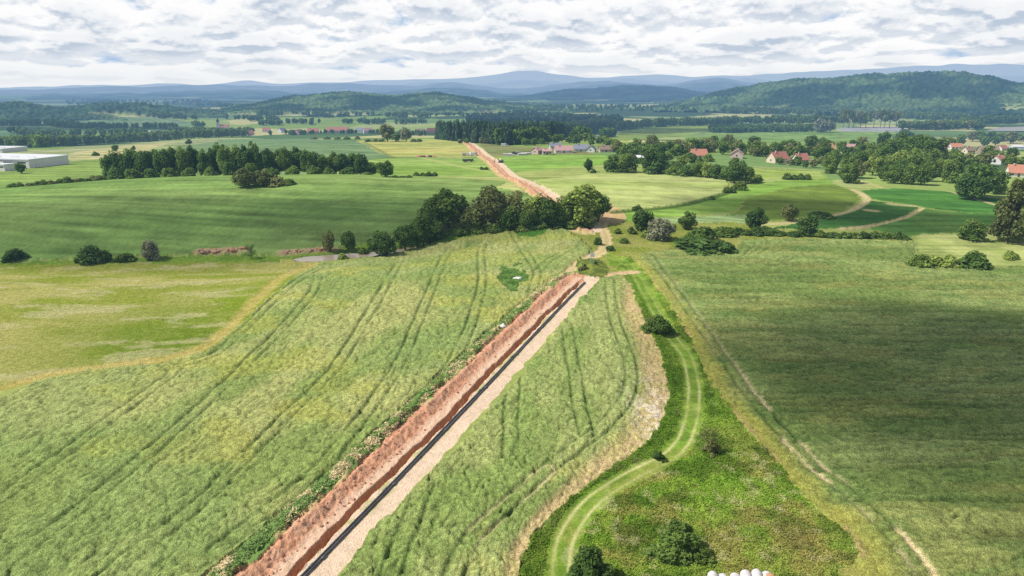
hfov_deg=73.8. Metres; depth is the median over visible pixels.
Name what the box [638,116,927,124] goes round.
field
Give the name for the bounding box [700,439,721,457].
bush
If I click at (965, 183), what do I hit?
tree
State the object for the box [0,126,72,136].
field
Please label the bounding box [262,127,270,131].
house
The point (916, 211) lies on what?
path
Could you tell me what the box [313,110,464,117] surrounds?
woods
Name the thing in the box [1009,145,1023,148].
house
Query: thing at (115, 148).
tree
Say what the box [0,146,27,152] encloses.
factory hall
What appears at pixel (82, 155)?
field
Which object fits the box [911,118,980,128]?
woods
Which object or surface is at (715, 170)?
tree
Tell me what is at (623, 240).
bush
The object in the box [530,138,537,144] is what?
tree
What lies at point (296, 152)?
tree
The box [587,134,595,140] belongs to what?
tree
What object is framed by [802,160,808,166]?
tree
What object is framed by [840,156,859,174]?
tree
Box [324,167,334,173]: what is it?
bush
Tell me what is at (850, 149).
tree
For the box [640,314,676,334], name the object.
bush
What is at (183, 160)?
tree
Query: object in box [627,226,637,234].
bush
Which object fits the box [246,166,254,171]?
tree
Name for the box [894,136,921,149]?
tree
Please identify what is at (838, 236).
bush
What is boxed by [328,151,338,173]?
tree
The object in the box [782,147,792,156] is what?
tree
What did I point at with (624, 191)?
field
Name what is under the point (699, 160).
bush
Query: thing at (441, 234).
bush
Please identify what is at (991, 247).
field
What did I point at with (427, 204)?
tree
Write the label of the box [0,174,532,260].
field
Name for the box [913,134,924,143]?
tree
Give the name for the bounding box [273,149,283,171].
tree
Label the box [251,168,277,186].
tree
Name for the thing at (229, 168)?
bush
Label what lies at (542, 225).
bush
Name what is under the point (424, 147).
field
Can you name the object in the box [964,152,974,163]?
tree
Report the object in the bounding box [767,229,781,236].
bush
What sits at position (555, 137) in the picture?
tree
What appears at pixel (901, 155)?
tree
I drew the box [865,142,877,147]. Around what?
tree
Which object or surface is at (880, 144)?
tree
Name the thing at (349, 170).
bush
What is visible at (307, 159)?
tree
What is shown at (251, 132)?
house
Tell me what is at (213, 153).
tree
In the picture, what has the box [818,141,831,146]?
tree
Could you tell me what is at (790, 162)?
tree
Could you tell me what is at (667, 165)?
tree
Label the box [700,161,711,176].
tree
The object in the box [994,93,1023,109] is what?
hill
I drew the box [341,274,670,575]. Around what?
crop field
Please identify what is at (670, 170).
bush
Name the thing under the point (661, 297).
meadow
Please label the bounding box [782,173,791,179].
bush
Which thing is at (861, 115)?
tree
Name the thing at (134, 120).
field
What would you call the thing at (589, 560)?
bush
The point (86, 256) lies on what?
bush
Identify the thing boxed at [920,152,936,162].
tree
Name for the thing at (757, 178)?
bush
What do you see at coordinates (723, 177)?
tree
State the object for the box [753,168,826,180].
field
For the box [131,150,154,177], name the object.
tree
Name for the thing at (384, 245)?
tree
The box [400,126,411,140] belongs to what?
tree
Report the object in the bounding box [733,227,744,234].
bush
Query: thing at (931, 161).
tree
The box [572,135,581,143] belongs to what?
tree
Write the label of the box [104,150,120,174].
tree
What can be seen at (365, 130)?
house
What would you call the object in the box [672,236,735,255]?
bush
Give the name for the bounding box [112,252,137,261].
bush
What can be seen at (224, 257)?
meadow
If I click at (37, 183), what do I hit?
bush
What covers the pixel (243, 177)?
tree
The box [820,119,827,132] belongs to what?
tree
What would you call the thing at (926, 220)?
field
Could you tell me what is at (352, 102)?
hill
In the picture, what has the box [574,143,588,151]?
house
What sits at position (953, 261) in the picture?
bush
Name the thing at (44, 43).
sky
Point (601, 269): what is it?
mound
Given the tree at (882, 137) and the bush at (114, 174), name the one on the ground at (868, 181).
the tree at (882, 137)
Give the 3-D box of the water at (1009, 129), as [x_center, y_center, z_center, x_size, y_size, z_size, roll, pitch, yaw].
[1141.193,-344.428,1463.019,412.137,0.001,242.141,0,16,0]
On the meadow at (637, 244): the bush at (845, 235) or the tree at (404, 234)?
the bush at (845, 235)
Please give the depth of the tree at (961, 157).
392.22 m
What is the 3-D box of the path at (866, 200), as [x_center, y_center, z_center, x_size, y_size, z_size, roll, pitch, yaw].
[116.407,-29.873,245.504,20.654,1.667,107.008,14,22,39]
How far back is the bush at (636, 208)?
225.94 m
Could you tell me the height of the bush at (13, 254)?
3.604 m
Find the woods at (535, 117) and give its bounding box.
[465,111,623,123]
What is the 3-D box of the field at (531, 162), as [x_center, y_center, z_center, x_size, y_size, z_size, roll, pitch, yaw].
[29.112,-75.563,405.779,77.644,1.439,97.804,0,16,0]
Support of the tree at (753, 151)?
on the ground at (868, 181)
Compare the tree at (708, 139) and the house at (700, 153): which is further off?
the tree at (708, 139)
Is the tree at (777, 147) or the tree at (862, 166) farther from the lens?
the tree at (777, 147)
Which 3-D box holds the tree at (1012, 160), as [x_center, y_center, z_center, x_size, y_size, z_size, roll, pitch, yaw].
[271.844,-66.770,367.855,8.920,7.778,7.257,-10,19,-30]
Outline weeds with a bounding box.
[206,276,560,575]
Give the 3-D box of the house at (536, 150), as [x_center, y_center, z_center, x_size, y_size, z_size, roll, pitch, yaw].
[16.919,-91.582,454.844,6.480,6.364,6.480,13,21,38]
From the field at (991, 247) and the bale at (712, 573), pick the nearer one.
the bale at (712, 573)
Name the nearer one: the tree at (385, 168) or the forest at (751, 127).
the tree at (385, 168)
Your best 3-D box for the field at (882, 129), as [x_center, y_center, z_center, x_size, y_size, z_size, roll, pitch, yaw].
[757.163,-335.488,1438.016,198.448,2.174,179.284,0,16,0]
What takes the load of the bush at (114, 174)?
on the field at (192, 214)
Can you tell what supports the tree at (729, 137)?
on the ground at (868, 181)
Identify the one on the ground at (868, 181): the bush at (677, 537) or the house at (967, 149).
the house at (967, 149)
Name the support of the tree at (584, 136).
on the ground at (868, 181)
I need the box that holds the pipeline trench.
[202,270,598,575]
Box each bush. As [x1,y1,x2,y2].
[0,248,29,262]
[5,183,16,187]
[15,182,23,186]
[33,181,40,185]
[46,180,56,184]
[55,178,62,183]
[62,176,71,182]
[73,244,100,264]
[89,175,102,180]
[91,151,99,155]
[92,249,111,263]
[107,167,124,179]
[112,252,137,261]
[123,169,143,178]
[144,169,160,177]
[161,168,178,176]
[180,167,195,176]
[204,166,217,175]
[222,162,236,174]
[243,163,256,171]
[267,176,285,187]
[268,167,280,174]
[283,178,294,185]
[285,166,299,174]
[306,165,322,173]
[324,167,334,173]
[336,253,349,259]
[339,167,357,173]
[358,246,368,253]
[433,230,449,238]
[453,226,470,235]
[470,224,485,234]
[485,223,504,233]
[515,225,531,231]
[534,220,548,229]
[545,221,565,229]
[564,220,580,228]
[565,545,620,575]
[577,219,596,227]
[578,263,587,270]
[593,237,602,244]
[606,245,614,250]
[614,228,621,233]
[618,238,628,243]
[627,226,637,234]
[632,204,642,210]
[640,230,650,237]
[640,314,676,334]
[643,519,701,565]
[651,450,667,461]
[663,165,676,175]
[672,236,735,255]
[673,163,681,168]
[676,164,691,176]
[684,234,699,238]
[687,226,716,239]
[691,546,715,567]
[695,158,704,162]
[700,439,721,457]
[702,153,714,161]
[709,226,735,237]
[715,240,738,253]
[721,187,736,192]
[728,157,738,163]
[731,181,748,190]
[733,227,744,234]
[737,160,746,166]
[738,229,751,235]
[751,174,763,182]
[751,226,762,236]
[760,225,771,231]
[762,230,773,236]
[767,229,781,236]
[776,230,785,235]
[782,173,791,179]
[785,231,800,237]
[791,174,799,179]
[796,173,806,179]
[804,174,811,179]
[808,211,836,219]
[813,230,825,236]
[821,232,836,238]
[832,231,841,238]
[841,231,853,238]
[849,232,861,238]
[859,231,870,238]
[869,231,879,238]
[880,232,894,238]
[893,231,902,238]
[896,234,912,240]
[905,253,932,267]
[928,255,951,267]
[944,254,959,267]
[957,250,994,269]
[1001,250,1020,260]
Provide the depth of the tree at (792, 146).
457.82 m
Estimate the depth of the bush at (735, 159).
375.01 m
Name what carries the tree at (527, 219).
on the meadow at (224, 257)
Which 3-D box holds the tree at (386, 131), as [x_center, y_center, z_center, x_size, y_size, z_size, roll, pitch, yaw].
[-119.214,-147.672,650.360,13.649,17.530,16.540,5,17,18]
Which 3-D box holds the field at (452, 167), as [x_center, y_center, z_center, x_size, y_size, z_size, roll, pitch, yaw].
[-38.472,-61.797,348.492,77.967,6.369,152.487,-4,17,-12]
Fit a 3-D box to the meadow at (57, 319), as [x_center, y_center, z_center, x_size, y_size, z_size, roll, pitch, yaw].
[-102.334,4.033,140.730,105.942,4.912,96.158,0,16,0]
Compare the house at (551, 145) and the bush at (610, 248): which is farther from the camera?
the house at (551, 145)
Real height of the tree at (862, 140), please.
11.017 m
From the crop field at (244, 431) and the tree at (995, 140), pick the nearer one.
the crop field at (244, 431)
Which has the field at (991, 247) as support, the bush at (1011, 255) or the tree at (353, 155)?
the bush at (1011, 255)
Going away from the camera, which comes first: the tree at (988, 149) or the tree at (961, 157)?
the tree at (961, 157)
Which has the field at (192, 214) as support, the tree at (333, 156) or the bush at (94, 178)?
the bush at (94, 178)
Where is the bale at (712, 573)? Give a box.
[707,571,717,575]
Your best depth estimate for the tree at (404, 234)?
191.21 m
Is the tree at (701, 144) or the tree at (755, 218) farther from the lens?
the tree at (701, 144)
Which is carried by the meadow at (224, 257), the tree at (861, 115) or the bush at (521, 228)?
the bush at (521, 228)
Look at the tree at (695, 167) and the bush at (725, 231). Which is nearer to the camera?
the bush at (725, 231)
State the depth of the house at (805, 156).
397.74 m
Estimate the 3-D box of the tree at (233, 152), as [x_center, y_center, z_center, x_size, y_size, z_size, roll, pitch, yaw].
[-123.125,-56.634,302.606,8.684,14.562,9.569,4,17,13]
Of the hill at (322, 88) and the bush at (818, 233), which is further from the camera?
the hill at (322, 88)
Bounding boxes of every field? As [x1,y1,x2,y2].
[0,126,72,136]
[0,159,203,180]
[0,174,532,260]
[0,227,593,575]
[16,139,219,154]
[68,142,174,160]
[79,117,190,125]
[166,139,390,158]
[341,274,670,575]
[357,139,474,157]
[362,158,532,180]
[430,176,525,192]
[479,143,595,156]
[497,154,617,169]
[514,164,664,180]
[536,174,728,210]
[610,124,709,140]
[610,174,833,221]
[631,238,1023,575]
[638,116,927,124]
[655,214,746,223]
[675,131,931,144]
[730,184,861,219]
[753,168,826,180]
[777,201,917,228]
[836,126,904,131]
[862,188,1000,213]
[870,208,995,235]
[911,223,1023,268]
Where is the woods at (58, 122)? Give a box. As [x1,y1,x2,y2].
[0,118,205,128]
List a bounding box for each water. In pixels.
[293,247,416,261]
[987,126,1023,130]
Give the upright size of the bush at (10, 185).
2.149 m
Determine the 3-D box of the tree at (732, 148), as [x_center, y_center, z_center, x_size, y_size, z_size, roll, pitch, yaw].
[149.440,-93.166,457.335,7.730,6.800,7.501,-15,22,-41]
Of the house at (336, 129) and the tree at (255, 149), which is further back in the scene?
the house at (336, 129)
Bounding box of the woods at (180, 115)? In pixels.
[151,111,280,120]
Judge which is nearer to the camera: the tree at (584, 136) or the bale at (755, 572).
the bale at (755, 572)
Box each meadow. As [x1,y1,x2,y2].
[0,227,565,264]
[0,258,317,389]
[519,255,858,575]
[566,221,917,275]
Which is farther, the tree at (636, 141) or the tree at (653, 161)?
the tree at (636, 141)
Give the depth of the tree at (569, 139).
584.64 m
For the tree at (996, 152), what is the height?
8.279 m
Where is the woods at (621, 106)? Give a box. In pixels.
[506,103,693,112]
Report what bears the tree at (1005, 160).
on the ground at (868, 181)
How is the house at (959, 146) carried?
on the ground at (868, 181)
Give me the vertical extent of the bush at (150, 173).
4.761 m
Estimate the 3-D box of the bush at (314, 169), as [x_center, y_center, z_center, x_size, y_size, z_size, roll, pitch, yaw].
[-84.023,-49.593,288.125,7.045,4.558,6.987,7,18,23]
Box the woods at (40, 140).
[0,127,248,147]
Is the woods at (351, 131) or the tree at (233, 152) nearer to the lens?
the tree at (233, 152)
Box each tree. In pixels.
[14,163,26,173]
[99,155,111,177]
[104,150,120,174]
[111,145,118,151]
[118,148,133,178]
[128,148,138,162]
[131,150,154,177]
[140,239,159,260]
[149,149,160,173]
[152,148,173,172]
[167,146,178,170]
[174,146,193,175]
[186,144,198,172]
[196,148,213,175]
[208,142,223,174]
[216,144,234,172]
[228,144,239,170]
[230,168,256,186]
[235,144,254,167]
[244,245,255,258]
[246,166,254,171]
[248,141,262,172]
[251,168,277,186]
[259,148,276,168]
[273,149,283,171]
[276,146,293,171]
[289,146,305,171]
[299,149,315,171]
[312,151,319,166]
[317,154,332,173]
[322,230,334,251]
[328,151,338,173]
[332,153,353,170]
[340,231,355,251]
[347,153,360,173]
[353,153,368,173]
[366,162,377,173]
[366,230,396,255]
[376,160,393,176]
[378,124,394,141]
[391,133,400,141]
[392,224,414,249]
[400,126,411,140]
[408,219,425,246]
[414,209,441,241]
[416,198,445,224]
[426,188,469,227]
[459,203,488,226]
[470,185,506,223]
[497,203,520,230]
[498,190,525,221]
[514,210,538,229]
[521,138,529,145]
[521,193,544,222]
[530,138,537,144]
[532,196,562,224]
[546,135,552,142]
[551,133,562,142]
[556,194,578,221]
[562,184,604,223]
[565,136,572,143]
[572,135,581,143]
[580,133,590,140]
[584,158,592,171]
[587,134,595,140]
[593,193,612,220]
[595,137,601,143]
[602,138,612,144]
[603,154,617,171]
[610,140,622,154]
[615,153,638,172]
[616,146,626,155]
[619,143,630,149]
[627,148,639,154]
[629,138,641,145]
[632,209,654,231]
[634,145,645,154]
[640,147,666,174]
[644,134,659,144]
[645,144,653,152]
[646,217,677,241]
[656,144,667,152]
[661,140,673,150]
[665,151,674,160]
[665,160,671,169]
[669,144,687,156]
[673,139,684,144]
[676,154,691,164]
[678,211,697,229]
[683,143,694,153]
[685,138,699,147]
[688,154,698,162]
[689,162,703,176]
[696,139,706,148]
[698,427,721,450]
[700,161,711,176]
[703,141,715,152]
[704,137,714,142]
[708,164,725,178]
[713,140,720,147]
[717,166,731,180]
[718,142,730,154]
[722,162,745,182]
[724,134,734,140]
[729,144,736,151]
[734,142,747,154]
[739,165,755,183]
[744,207,769,227]
[746,141,760,151]
[747,136,760,142]
[749,147,758,155]
[756,143,768,156]
[765,147,773,155]
[769,141,783,151]
[775,157,783,163]
[780,140,792,149]
[780,203,799,220]
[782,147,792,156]
[784,143,796,151]
[786,159,793,165]
[787,139,800,146]
[793,156,801,165]
[794,145,805,152]
[797,215,818,235]
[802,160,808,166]
[804,135,817,146]
[805,145,812,155]
[809,159,820,167]
[812,150,818,156]
[813,118,822,132]
[813,144,830,156]
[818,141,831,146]
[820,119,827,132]
[821,151,840,165]
[823,155,839,173]
[826,120,836,130]
[836,141,846,151]
[836,163,860,183]
[840,108,849,125]
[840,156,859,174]
[841,146,848,153]
[842,152,849,158]
[845,109,855,127]
[847,146,860,154]
[849,139,859,145]
[850,110,860,127]
[850,150,868,162]
[854,144,866,150]
[855,159,867,176]
[857,110,867,127]
[857,136,868,144]
[862,111,871,127]
[864,144,878,155]
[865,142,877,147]
[865,153,883,174]
[869,113,880,127]
[869,148,884,156]
[876,108,886,127]
[876,131,891,145]
[876,138,891,147]
[877,164,890,180]
[880,110,890,127]
[880,154,891,160]
[881,139,898,151]
[881,145,895,155]
[881,160,893,168]
[882,165,904,183]
[886,150,909,163]
[887,110,896,127]
[891,111,903,126]
[892,129,914,138]
[894,132,914,140]
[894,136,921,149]
[894,159,909,172]
[897,120,908,129]
[898,147,911,154]
[900,162,919,184]
[903,152,927,165]
[905,121,914,129]
[905,147,926,159]
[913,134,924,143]
[913,163,931,184]
[916,139,934,153]
[918,121,926,129]
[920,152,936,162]
[922,134,935,142]
[923,158,940,173]
[924,120,936,129]
[928,148,945,159]
[928,165,939,181]
[933,136,949,155]
[934,121,945,129]
[937,158,949,176]
[941,160,960,182]
[943,121,956,129]
[944,158,965,173]
[946,137,960,143]
[947,148,963,158]
[949,152,968,163]
[952,120,966,129]
[954,163,1001,197]
[955,173,994,199]
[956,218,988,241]
[957,134,966,143]
[964,120,975,129]
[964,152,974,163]
[964,157,979,168]
[966,131,977,140]
[974,121,986,129]
[974,131,985,140]
[977,156,986,163]
[979,136,989,145]
[981,145,995,152]
[981,153,995,163]
[986,131,998,141]
[987,178,1023,242]
[990,150,1004,155]
[991,136,1001,144]
[991,169,1011,193]
[1001,155,1012,165]
[1004,131,1020,143]
[1005,147,1020,155]
[1006,157,1023,164]
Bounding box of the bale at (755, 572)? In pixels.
[751,569,761,575]
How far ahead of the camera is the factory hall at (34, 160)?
377.48 m
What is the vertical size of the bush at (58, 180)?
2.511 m
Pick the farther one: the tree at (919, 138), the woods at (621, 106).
the woods at (621, 106)
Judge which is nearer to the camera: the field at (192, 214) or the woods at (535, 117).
the field at (192, 214)
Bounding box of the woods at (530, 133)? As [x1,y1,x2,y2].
[493,125,616,144]
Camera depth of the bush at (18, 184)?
263.24 m
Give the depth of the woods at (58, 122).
1485.61 m
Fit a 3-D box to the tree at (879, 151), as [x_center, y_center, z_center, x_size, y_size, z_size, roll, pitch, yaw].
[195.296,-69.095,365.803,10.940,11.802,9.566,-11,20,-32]
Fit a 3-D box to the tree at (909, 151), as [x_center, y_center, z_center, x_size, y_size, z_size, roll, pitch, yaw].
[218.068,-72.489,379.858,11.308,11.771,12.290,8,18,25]
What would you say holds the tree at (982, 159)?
on the ground at (868, 181)
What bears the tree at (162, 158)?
on the field at (192, 214)
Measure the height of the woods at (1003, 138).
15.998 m
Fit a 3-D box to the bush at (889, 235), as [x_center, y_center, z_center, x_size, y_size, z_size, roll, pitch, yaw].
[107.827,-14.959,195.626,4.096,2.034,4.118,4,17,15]
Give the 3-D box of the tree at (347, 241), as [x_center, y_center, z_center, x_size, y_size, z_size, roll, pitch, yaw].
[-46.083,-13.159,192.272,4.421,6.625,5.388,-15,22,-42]
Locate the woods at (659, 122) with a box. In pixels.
[607,114,868,129]
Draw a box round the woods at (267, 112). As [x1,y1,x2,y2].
[256,109,325,115]
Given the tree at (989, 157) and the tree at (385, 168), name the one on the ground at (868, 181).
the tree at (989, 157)
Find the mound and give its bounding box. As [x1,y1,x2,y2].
[576,258,609,276]
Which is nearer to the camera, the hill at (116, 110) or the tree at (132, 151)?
the tree at (132, 151)
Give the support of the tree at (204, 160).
on the field at (192, 214)
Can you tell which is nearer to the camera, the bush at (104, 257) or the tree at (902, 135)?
the bush at (104, 257)
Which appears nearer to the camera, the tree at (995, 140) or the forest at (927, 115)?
the tree at (995, 140)
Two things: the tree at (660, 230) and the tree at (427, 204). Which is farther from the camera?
the tree at (427, 204)
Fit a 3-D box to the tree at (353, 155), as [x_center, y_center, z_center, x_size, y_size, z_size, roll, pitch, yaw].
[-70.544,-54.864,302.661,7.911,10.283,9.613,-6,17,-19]
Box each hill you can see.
[0,64,1023,89]
[0,78,756,94]
[0,101,226,121]
[27,88,528,100]
[220,90,571,116]
[402,76,1023,87]
[495,85,706,101]
[547,81,749,92]
[653,70,1023,116]
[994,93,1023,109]
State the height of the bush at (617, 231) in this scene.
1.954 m
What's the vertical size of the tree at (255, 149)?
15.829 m
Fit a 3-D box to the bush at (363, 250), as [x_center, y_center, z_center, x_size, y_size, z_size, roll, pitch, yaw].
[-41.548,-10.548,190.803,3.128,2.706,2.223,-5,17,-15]
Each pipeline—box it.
[300,282,583,575]
[304,282,585,575]
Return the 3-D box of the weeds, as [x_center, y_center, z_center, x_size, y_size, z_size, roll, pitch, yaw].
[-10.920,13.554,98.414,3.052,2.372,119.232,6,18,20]
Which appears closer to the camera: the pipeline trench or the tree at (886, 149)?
the pipeline trench
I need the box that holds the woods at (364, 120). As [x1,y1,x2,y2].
[258,117,426,124]
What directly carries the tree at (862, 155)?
on the ground at (868, 181)
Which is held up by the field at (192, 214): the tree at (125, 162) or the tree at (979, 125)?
the tree at (125, 162)
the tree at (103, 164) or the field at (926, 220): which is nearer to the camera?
the field at (926, 220)
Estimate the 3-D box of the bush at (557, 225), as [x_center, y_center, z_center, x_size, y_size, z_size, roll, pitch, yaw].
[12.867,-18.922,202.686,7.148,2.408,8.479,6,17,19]
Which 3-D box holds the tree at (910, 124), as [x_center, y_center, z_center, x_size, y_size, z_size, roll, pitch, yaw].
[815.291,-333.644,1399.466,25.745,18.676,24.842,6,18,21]
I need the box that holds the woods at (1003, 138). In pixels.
[988,132,1023,141]
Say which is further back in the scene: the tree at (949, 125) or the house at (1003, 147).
the tree at (949, 125)
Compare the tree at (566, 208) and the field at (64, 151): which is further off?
the field at (64, 151)
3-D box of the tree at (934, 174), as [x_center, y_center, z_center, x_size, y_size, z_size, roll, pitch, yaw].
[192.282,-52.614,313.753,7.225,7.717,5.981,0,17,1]
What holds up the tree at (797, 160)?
on the ground at (868, 181)
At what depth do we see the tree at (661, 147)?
423.39 m
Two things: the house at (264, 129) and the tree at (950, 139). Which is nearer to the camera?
the tree at (950, 139)
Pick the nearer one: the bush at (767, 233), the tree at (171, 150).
the bush at (767, 233)
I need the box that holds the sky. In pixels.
[0,0,1023,87]
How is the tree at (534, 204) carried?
on the meadow at (224, 257)
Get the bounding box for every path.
[544,251,705,575]
[764,189,871,224]
[838,207,926,229]
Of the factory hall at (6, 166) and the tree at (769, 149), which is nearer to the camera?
the factory hall at (6, 166)
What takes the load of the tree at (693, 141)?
on the ground at (868, 181)
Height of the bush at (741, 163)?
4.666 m
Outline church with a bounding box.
[216,118,228,127]
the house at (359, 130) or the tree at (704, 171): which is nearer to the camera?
the tree at (704, 171)
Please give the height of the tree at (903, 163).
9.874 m
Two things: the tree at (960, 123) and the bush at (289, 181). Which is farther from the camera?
the tree at (960, 123)
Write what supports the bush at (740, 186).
on the field at (729, 202)
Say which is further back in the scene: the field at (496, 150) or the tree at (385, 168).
the field at (496, 150)
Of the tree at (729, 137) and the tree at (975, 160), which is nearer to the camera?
the tree at (975, 160)
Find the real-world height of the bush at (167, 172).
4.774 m
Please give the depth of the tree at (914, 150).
363.08 m
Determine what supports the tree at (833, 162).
on the ground at (868, 181)
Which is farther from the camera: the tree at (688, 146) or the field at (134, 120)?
the field at (134, 120)
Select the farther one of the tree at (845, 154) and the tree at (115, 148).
the tree at (115, 148)
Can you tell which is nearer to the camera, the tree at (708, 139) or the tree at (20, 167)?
the tree at (20, 167)
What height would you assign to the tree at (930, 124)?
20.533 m
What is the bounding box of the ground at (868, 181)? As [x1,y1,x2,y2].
[0,89,1023,575]
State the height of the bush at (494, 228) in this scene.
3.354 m
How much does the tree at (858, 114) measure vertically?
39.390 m
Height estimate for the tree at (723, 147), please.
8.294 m
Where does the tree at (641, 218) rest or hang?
on the meadow at (637, 244)
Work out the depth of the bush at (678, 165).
343.04 m
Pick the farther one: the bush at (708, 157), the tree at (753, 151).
the tree at (753, 151)
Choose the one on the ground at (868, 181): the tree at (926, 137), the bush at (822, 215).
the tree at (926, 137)
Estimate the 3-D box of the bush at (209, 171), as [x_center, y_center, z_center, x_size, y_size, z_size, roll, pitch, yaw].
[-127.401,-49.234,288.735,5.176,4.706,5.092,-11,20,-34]
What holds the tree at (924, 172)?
on the ground at (868, 181)
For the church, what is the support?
on the ground at (868, 181)
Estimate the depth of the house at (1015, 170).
335.89 m
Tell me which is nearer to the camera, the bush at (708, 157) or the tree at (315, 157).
the tree at (315, 157)
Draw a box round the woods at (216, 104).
[65,98,251,106]
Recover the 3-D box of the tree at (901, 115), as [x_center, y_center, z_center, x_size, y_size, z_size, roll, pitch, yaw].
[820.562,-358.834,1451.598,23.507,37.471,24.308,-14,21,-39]
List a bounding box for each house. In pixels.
[246,130,253,135]
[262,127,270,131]
[277,128,284,132]
[307,128,318,133]
[326,127,348,132]
[355,128,362,132]
[363,128,372,133]
[427,128,434,133]
[531,146,542,153]
[541,148,551,154]
[548,142,561,148]
[553,145,573,152]
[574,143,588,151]
[586,144,596,151]
[598,144,612,151]
[689,148,707,158]
[730,148,743,158]
[765,151,789,162]
[791,152,809,161]
[947,142,962,149]
[961,146,975,153]
[991,154,1004,164]
[998,144,1007,150]
[1005,163,1023,176]
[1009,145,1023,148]
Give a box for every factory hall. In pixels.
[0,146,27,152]
[0,153,68,167]
[0,163,14,170]
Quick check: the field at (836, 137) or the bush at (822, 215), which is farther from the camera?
the field at (836, 137)
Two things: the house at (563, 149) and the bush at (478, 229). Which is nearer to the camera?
the bush at (478, 229)
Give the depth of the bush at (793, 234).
196.80 m
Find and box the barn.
[976,146,999,153]
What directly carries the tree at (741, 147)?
on the ground at (868, 181)
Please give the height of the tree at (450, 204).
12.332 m
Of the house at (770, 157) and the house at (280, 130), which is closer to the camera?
the house at (770, 157)
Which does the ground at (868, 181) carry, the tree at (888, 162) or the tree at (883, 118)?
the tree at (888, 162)
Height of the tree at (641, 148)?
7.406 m
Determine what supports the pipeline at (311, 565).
on the pipeline trench
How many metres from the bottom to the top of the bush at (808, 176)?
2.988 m
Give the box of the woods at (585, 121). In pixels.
[566,118,614,123]
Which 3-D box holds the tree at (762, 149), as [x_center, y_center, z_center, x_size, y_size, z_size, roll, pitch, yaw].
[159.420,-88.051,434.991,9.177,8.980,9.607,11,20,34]
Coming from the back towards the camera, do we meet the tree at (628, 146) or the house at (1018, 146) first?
the house at (1018, 146)
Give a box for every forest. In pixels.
[434,119,613,144]
[708,123,824,132]
[719,105,967,119]
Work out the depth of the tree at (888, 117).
1446.23 m
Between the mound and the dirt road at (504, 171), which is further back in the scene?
the dirt road at (504, 171)
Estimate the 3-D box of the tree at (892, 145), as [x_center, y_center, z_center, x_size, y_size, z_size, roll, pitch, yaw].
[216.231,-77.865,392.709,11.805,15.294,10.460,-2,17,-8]
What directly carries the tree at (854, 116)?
on the field at (882, 129)
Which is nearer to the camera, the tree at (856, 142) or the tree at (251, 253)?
the tree at (251, 253)
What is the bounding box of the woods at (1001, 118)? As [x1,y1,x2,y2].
[958,114,1023,123]
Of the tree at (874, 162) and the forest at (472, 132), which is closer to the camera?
the tree at (874, 162)
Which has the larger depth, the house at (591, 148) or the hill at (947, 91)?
the hill at (947, 91)
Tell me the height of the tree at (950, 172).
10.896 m
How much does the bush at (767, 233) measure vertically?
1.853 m
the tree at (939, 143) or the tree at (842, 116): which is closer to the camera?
the tree at (939, 143)
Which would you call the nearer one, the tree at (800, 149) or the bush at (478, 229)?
the bush at (478, 229)
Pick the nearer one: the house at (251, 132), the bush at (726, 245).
the bush at (726, 245)
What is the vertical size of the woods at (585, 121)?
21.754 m
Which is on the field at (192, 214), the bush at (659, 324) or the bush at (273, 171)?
the bush at (273, 171)
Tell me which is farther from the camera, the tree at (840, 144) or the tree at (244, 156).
the tree at (840, 144)
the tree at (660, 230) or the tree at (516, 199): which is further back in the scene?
the tree at (516, 199)
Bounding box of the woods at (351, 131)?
[268,129,425,135]
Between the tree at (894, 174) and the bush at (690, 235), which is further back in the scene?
the tree at (894, 174)
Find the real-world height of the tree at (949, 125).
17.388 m
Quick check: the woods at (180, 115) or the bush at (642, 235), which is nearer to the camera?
the bush at (642, 235)
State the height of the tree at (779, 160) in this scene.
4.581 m
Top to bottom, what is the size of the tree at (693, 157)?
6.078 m
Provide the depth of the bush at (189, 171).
287.12 m
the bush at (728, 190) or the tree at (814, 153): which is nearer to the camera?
the bush at (728, 190)
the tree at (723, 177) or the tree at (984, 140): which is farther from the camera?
the tree at (984, 140)
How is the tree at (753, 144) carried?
on the ground at (868, 181)
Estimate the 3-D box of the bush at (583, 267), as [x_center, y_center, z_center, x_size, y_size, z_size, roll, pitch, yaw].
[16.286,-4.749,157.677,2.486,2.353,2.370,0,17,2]
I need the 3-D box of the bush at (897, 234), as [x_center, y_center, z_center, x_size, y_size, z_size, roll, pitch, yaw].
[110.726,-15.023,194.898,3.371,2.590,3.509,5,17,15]
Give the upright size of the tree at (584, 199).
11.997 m
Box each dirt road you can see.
[463,142,602,234]
[561,210,615,272]
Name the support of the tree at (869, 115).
on the field at (882, 129)
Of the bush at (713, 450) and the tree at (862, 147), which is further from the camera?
the tree at (862, 147)
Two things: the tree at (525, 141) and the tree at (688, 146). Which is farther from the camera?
the tree at (525, 141)
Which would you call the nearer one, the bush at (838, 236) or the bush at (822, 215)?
the bush at (838, 236)
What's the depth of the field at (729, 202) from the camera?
245.60 m
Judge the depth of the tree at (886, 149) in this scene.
377.09 m
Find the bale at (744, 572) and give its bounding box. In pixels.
[740,569,750,575]
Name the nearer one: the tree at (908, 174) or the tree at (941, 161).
the tree at (908, 174)

